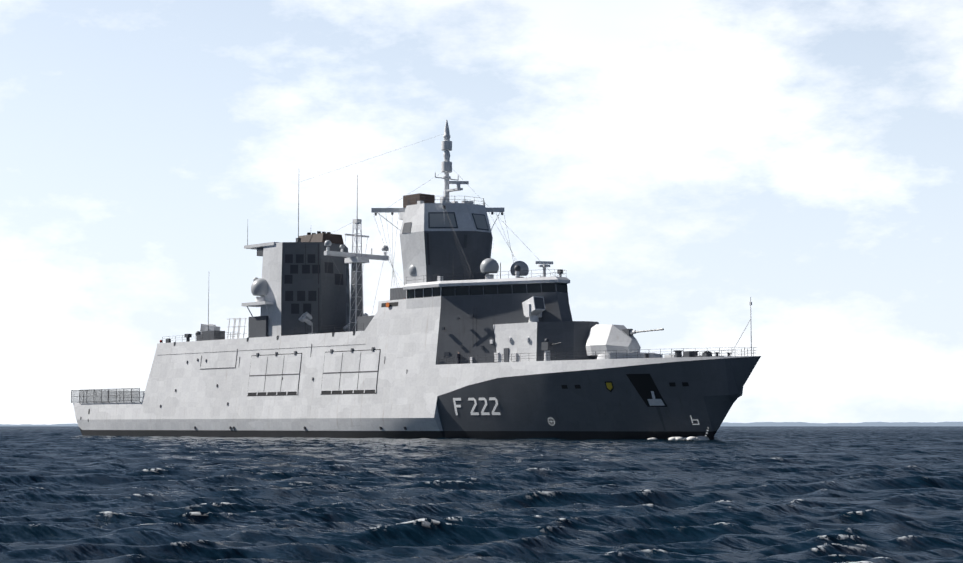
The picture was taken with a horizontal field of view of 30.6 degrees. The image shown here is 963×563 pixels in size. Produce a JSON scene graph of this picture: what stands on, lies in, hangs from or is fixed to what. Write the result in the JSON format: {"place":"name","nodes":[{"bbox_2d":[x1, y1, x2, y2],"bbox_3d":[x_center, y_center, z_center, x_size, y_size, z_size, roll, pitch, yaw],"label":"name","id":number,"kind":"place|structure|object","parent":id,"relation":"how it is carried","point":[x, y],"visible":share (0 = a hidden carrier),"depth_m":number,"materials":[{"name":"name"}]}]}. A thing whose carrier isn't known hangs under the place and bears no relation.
{"place":"outdoors","nodes":[
{"label":"outdoors","id":0,"kind":"place"},
{"bbox_2d":[0,426,962,562],"bbox_3d":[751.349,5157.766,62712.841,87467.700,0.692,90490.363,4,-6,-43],"label":"sea","id":1,"kind":"structure","parent":0,"point":[791,494],"depth_m":44.23,"materials":[{"name":"blue liquid"}]},
{"bbox_2d":[71,120,760,440],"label":"frigate","id":2,"kind":"object","parent":1,"relation":"on","point":[452,337],"visible":0.98,"depth_m":255.07,"materials":[{"name":"grey metal"}]},
{"bbox_2d":[586,324,663,358],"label":"gun","id":3,"kind":"object","parent":2,"relation":"on","point":[602,338],"visible":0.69,"depth_m":234.03,"materials":[{"name":"grey metal"}]},
{"bbox_2d":[648,436,718,440],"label":"bow wave foam","id":4,"kind":"object","parent":1,"relation":"on","point":[697,438],"visible":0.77,"depth_m":223.05,"materials":[{"name":"white liquid"}]},
{"bbox_2d":[0,422,962,425],"bbox_3d":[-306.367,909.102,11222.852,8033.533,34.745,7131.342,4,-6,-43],"label":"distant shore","id":5,"kind":"structure","parent":0,"point":[848,424],"depth_m":11668.98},
{"bbox_2d":[0,0,962,424],"label":"sky","id":6,"kind":"structure","parent":0,"point":[682,163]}
]}

